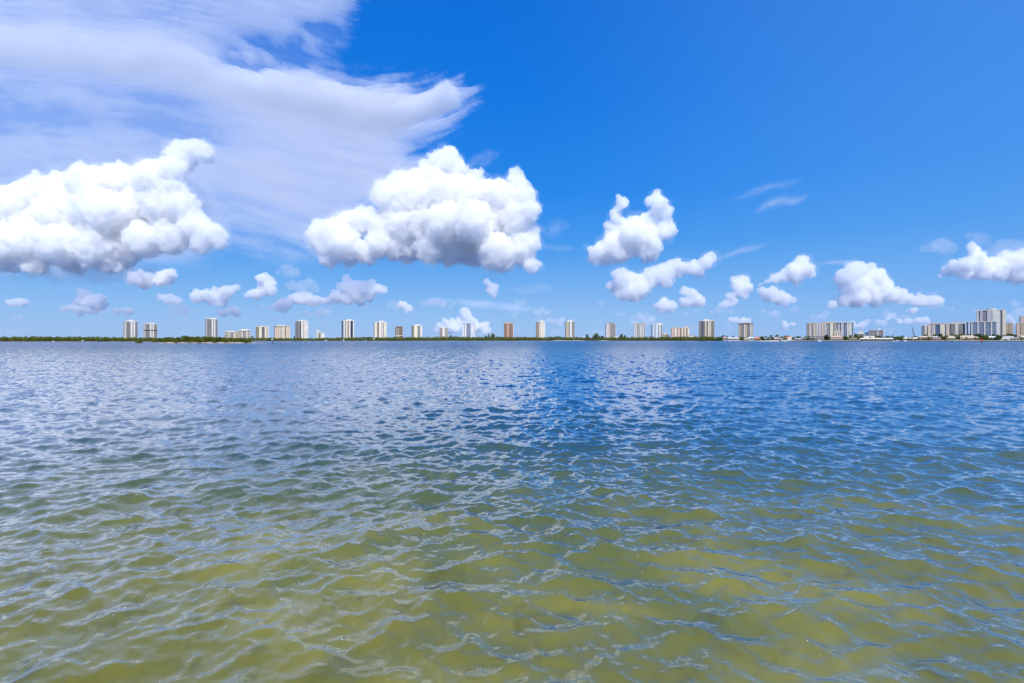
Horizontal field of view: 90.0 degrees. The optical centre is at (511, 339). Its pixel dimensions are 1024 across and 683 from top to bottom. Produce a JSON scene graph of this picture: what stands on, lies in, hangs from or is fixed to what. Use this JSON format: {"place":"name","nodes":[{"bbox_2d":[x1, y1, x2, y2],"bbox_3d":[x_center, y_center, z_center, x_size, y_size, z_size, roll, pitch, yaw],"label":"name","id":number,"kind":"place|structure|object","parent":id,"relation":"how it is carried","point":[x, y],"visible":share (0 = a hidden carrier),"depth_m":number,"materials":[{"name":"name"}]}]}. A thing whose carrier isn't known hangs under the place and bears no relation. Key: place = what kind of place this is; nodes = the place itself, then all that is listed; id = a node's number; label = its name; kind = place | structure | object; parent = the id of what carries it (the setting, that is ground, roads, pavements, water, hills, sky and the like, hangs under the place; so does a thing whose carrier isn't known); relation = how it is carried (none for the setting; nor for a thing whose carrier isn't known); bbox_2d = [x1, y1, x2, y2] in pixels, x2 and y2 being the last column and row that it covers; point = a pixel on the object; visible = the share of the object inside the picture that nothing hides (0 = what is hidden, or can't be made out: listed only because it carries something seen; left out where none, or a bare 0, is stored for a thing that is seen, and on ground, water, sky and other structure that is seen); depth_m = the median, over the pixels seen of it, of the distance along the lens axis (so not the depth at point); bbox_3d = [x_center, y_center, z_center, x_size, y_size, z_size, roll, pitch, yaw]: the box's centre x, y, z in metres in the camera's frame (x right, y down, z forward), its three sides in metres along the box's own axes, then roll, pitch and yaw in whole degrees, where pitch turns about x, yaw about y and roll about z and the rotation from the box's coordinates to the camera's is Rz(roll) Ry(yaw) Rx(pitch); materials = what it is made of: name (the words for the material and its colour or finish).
{"place":"outdoors","nodes":[
{"label":"outdoors","id":0,"kind":"place"},
{"bbox_2d":[159,342,249,342],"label":"island shore","id":1,"kind":"structure","parent":0,"point":[204,342],"depth_m":411.22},
{"bbox_2d":[162,337,170,341],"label":"mangrove shrub","id":2,"kind":"object","parent":1,"relation":"on","point":[166,339],"visible":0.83,"depth_m":416.81,"materials":[{"name":"green plant"}]},
{"bbox_2d":[180,335,188,341],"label":"mangrove shrub","id":3,"kind":"object","parent":1,"relation":"on","point":[185,338],"visible":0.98,"depth_m":413.05,"materials":[{"name":"green plant"}]},
{"bbox_2d":[187,336,194,341],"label":"mangrove shrub","id":4,"kind":"object","parent":1,"relation":"on","point":[191,339],"visible":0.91,"depth_m":415.02,"materials":[{"name":"green plant"}]},
{"bbox_2d":[200,336,208,341],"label":"mangrove shrub","id":5,"kind":"object","parent":1,"relation":"on","point":[204,338],"visible":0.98,"depth_m":413.83,"materials":[{"name":"green plant"}]},
{"bbox_2d":[213,337,221,341],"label":"mangrove shrub","id":6,"kind":"object","parent":1,"relation":"on","point":[217,339],"visible":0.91,"depth_m":413.09,"materials":[{"name":"green plant"}]},
{"bbox_2d":[0,340,894,341],"bbox_3d":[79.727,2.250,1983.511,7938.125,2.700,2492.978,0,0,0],"label":"shore","id":7,"kind":"structure","parent":0,"point":[276,340],"depth_m":817.08,"materials":[{"name":"green plant"}]},
{"bbox_2d":[0,336,159,341],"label":"mangrove fringe","id":8,"kind":"object","parent":7,"relation":"on","point":[50,338],"visible":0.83,"depth_m":819.01,"materials":[{"name":"green plant"}]},
{"bbox_2d":[123,320,137,337],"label":"apartment tower","id":9,"kind":"structure","parent":7,"relation":"on","point":[130,328],"depth_m":1499.28,"materials":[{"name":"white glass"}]},
{"bbox_2d":[142,323,156,337],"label":"apartment tower","id":10,"kind":"structure","parent":7,"relation":"on","point":[149,329],"depth_m":1498.18,"materials":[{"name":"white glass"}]},
{"bbox_2d":[205,318,217,336],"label":"apartment tower","id":11,"kind":"structure","parent":7,"relation":"on","point":[211,326],"depth_m":1599.43,"materials":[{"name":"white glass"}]},
{"bbox_2d":[224,331,237,337],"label":"apartment block","id":12,"kind":"structure","parent":7,"relation":"on","point":[231,334],"depth_m":1500.22,"materials":[{"name":"beige concrete"}]},
{"bbox_2d":[238,329,250,337],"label":"apartment block","id":13,"kind":"structure","parent":7,"relation":"on","point":[243,333],"depth_m":1499.98,"materials":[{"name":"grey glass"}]},
{"bbox_2d":[168,337,349,340],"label":"mangrove fringe","id":14,"kind":"object","parent":7,"relation":"on","point":[297,339],"visible":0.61,"depth_m":1367.21,"materials":[{"name":"green plant"}]},
{"bbox_2d":[256,326,268,338],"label":"apartment tower","id":15,"kind":"structure","parent":7,"relation":"on","point":[262,331],"depth_m":1699.90,"materials":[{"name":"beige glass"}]},
{"bbox_2d":[273,325,289,338],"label":"apartment tower","id":16,"kind":"structure","parent":7,"relation":"on","point":[282,331],"depth_m":1699.90,"materials":[{"name":"beige concrete"}]},
{"bbox_2d":[295,320,307,338],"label":"apartment tower","id":17,"kind":"structure","parent":7,"relation":"on","point":[301,328],"depth_m":1749.10,"materials":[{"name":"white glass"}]},
{"bbox_2d":[319,333,324,337],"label":"apartment block","id":18,"kind":"structure","parent":7,"relation":"on","point":[321,335],"depth_m":1899.12,"materials":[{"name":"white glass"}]},
{"bbox_2d":[341,319,353,338],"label":"apartment tower","id":19,"kind":"structure","parent":7,"relation":"on","point":[347,328],"depth_m":1900.06,"materials":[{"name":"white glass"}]},
{"bbox_2d":[374,321,386,337],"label":"apartment tower","id":20,"kind":"structure","parent":7,"relation":"on","point":[379,329],"depth_m":1898.64,"materials":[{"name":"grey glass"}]},
{"bbox_2d":[395,326,402,337],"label":"apartment tower","id":21,"kind":"structure","parent":7,"relation":"on","point":[399,331],"depth_m":2000.63,"materials":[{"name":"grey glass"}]},
{"bbox_2d":[412,324,421,337],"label":"apartment tower","id":22,"kind":"structure","parent":7,"relation":"on","point":[416,330],"depth_m":1999.64,"materials":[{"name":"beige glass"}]},
{"bbox_2d":[440,327,447,337],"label":"apartment tower","id":23,"kind":"structure","parent":7,"relation":"on","point":[443,331],"depth_m":2099.05,"materials":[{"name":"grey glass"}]},
{"bbox_2d":[349,336,549,340],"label":"mangrove fringe","id":24,"kind":"object","parent":7,"relation":"on","point":[437,338],"visible":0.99,"depth_m":1810.04,"materials":[{"name":"green plant"}]},
{"bbox_2d":[462,323,474,337],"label":"apartment tower","id":25,"kind":"structure","parent":7,"relation":"on","point":[468,329],"depth_m":2099.64,"materials":[{"name":"white glass"}]},
{"bbox_2d":[504,323,513,337],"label":"apartment tower","id":26,"kind":"structure","parent":7,"relation":"on","point":[508,329],"depth_m":2099.33,"materials":[{"name":"pink paint"}]},
{"bbox_2d":[536,320,544,339],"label":"apartment tower","id":27,"kind":"structure","parent":7,"relation":"on","point":[540,328],"depth_m":2099.32,"materials":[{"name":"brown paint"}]},
{"bbox_2d":[565,320,574,337],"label":"apartment tower","id":28,"kind":"structure","parent":7,"relation":"on","point":[569,328],"depth_m":2098.85,"materials":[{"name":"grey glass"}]},
{"bbox_2d":[605,323,614,337],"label":"apartment tower","id":29,"kind":"structure","parent":7,"relation":"on","point":[609,329],"depth_m":2100.24,"materials":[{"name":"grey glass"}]},
{"bbox_2d":[549,336,722,340],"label":"mangrove fringe","id":30,"kind":"object","parent":7,"relation":"on","point":[692,338],"visible":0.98,"depth_m":1812.18,"materials":[{"name":"green plant"}]},
{"bbox_2d":[633,323,644,337],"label":"apartment tower","id":31,"kind":"structure","parent":7,"relation":"on","point":[638,330],"depth_m":2050.20,"materials":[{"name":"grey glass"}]},
{"bbox_2d":[651,323,662,337],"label":"apartment tower","id":32,"kind":"structure","parent":7,"relation":"on","point":[656,330],"depth_m":2049.20,"materials":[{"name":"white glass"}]},
{"bbox_2d":[671,327,688,337],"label":"apartment tower","id":33,"kind":"structure","parent":7,"relation":"on","point":[679,332],"depth_m":1950.18,"materials":[{"name":"beige paint"}]},
{"bbox_2d":[699,319,713,336],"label":"apartment tower","id":34,"kind":"structure","parent":7,"relation":"on","point":[706,327],"depth_m":1899.65,"materials":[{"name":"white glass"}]},
{"bbox_2d":[727,337,739,340],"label":"house","id":35,"kind":"structure","parent":7,"relation":"on","point":[733,339],"depth_m":1120.99,"materials":[{"name":"white paint"}]},
{"bbox_2d":[738,323,752,337],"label":"apartment tower","id":36,"kind":"structure","parent":7,"relation":"on","point":[745,330],"depth_m":1849.86,"materials":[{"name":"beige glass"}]},
{"bbox_2d":[779,340,827,340],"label":"seawall","id":37,"kind":"object","parent":7,"relation":"on","point":[803,340],"visible":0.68,"depth_m":994.25,"materials":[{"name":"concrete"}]},
{"bbox_2d":[808,335,823,339],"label":"house","id":38,"kind":"structure","parent":7,"relation":"on","point":[817,337],"depth_m":1060.51,"materials":[{"name":"grey paint"}]},
{"bbox_2d":[807,322,835,336],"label":"apartment tower","id":39,"kind":"structure","parent":7,"relation":"on","point":[824,328],"depth_m":1749.97,"materials":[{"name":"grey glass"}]},
{"bbox_2d":[829,336,842,339],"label":"house","id":40,"kind":"structure","parent":7,"relation":"on","point":[836,338],"depth_m":1040.88,"materials":[{"name":"white paint"}]},
{"bbox_2d":[834,331,840,335],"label":"apartment block","id":41,"kind":"structure","parent":7,"relation":"on","point":[837,333],"depth_m":1498.91,"materials":[{"name":"beige concrete"}]},
{"bbox_2d":[828,340,857,340],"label":"seawall","id":42,"kind":"object","parent":7,"relation":"on","point":[842,340],"visible":0.61,"depth_m":982.99,"materials":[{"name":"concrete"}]},
{"bbox_2d":[836,322,853,336],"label":"apartment tower","id":43,"kind":"structure","parent":7,"relation":"on","point":[846,328],"depth_m":1747.72,"materials":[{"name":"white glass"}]},
{"bbox_2d":[857,331,863,336],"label":"office building","id":44,"kind":"structure","parent":7,"relation":"on","point":[860,333],"depth_m":1600.27,"materials":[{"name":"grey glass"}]},
{"bbox_2d":[859,338,879,340],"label":"house","id":45,"kind":"structure","parent":7,"relation":"on","point":[869,339],"depth_m":1002.99,"materials":[{"name":"grey paint"}]},
{"bbox_2d":[869,329,883,336],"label":"office building","id":46,"kind":"structure","parent":7,"relation":"on","point":[878,332],"depth_m":1650.43,"materials":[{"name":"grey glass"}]},
{"bbox_2d":[738,336,1023,340],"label":"garden greenery","id":47,"kind":"object","parent":7,"relation":"on","point":[894,338],"visible":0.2,"depth_m":1040.65,"materials":[{"name":"green plant"}]},
{"bbox_2d":[879,338,892,340],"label":"house","id":48,"kind":"structure","parent":7,"relation":"on","point":[886,339],"depth_m":1012.21,"materials":[{"name":"grey paint"}]},
{"bbox_2d":[899,340,947,340],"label":"seawall","id":49,"kind":"object","parent":7,"relation":"on","point":[924,340],"visible":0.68,"depth_m":958.78,"materials":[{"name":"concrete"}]},
{"bbox_2d":[921,325,930,335],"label":"apartment tower","id":50,"kind":"structure","parent":7,"relation":"on","point":[925,329],"depth_m":1499.17,"materials":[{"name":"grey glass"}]},
{"bbox_2d":[931,336,942,339],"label":"house","id":51,"kind":"structure","parent":7,"relation":"on","point":[936,338],"depth_m":1020.48,"materials":[{"name":"white paint"}]},
{"bbox_2d":[927,323,948,335],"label":"apartment tower","id":52,"kind":"structure","parent":7,"relation":"on","point":[940,328],"depth_m":1518.86,"materials":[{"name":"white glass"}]},
{"bbox_2d":[947,336,956,339],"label":"house","id":53,"kind":"structure","parent":7,"relation":"on","point":[952,337],"depth_m":1021.19,"materials":[{"name":"beige paint"}]},
{"bbox_2d":[948,322,964,335],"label":"apartment tower","id":54,"kind":"structure","parent":7,"relation":"on","point":[956,328],"depth_m":1558.58,"materials":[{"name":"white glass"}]},
{"bbox_2d":[960,335,977,339],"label":"house","id":55,"kind":"structure","parent":7,"relation":"on","point":[971,337],"depth_m":1032.49,"materials":[{"name":"beige paint"}]},
{"bbox_2d":[965,321,996,335],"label":"apartment tower","id":56,"kind":"structure","parent":7,"relation":"on","point":[988,328],"depth_m":1448.42,"materials":[{"name":"blue glass"}]},
{"bbox_2d":[948,340,1023,340],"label":"seawall","id":57,"kind":"object","parent":7,"relation":"on","point":[986,340],"visible":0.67,"depth_m":939.52,"materials":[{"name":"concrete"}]},
{"bbox_2d":[976,308,1005,335],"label":"apartment tower","id":58,"kind":"structure","parent":7,"relation":"on","point":[997,315],"depth_m":1640.70,"materials":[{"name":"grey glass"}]},
{"bbox_2d":[1006,323,1012,333],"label":"apartment tower","id":59,"kind":"structure","parent":7,"relation":"on","point":[1009,328],"depth_m":1695.92,"materials":[{"name":"brown paint"}]},
{"bbox_2d":[999,336,1019,339],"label":"house","id":60,"kind":"structure","parent":7,"relation":"on","point":[1009,337],"depth_m":1000.41,"materials":[{"name":"grey paint"}]},
{"bbox_2d":[1015,323,1023,335],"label":"apartment tower","id":61,"kind":"structure","parent":7,"relation":"on","point":[1019,328],"depth_m":1606.38,"materials":[{"name":"brown paint"}]},
{"bbox_2d":[1019,316,1023,322],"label":"apartment tower","id":62,"kind":"structure","parent":7,"relation":"on","point":[1021,319],"depth_m":2112.43,"materials":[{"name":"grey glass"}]},
{"bbox_2d":[0,341,1023,682],"bbox_3d":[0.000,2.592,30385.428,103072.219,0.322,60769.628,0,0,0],"label":"water","id":63,"kind":"structure","parent":0,"point":[516,511],"depth_m":7.80,"materials":[{"name":"blue liquid"}]},
{"bbox_2d":[0,0,1023,338],"label":"sky","id":64,"kind":"structure","parent":0,"point":[779,167],"materials":[{"name":"blue"}]}
]}

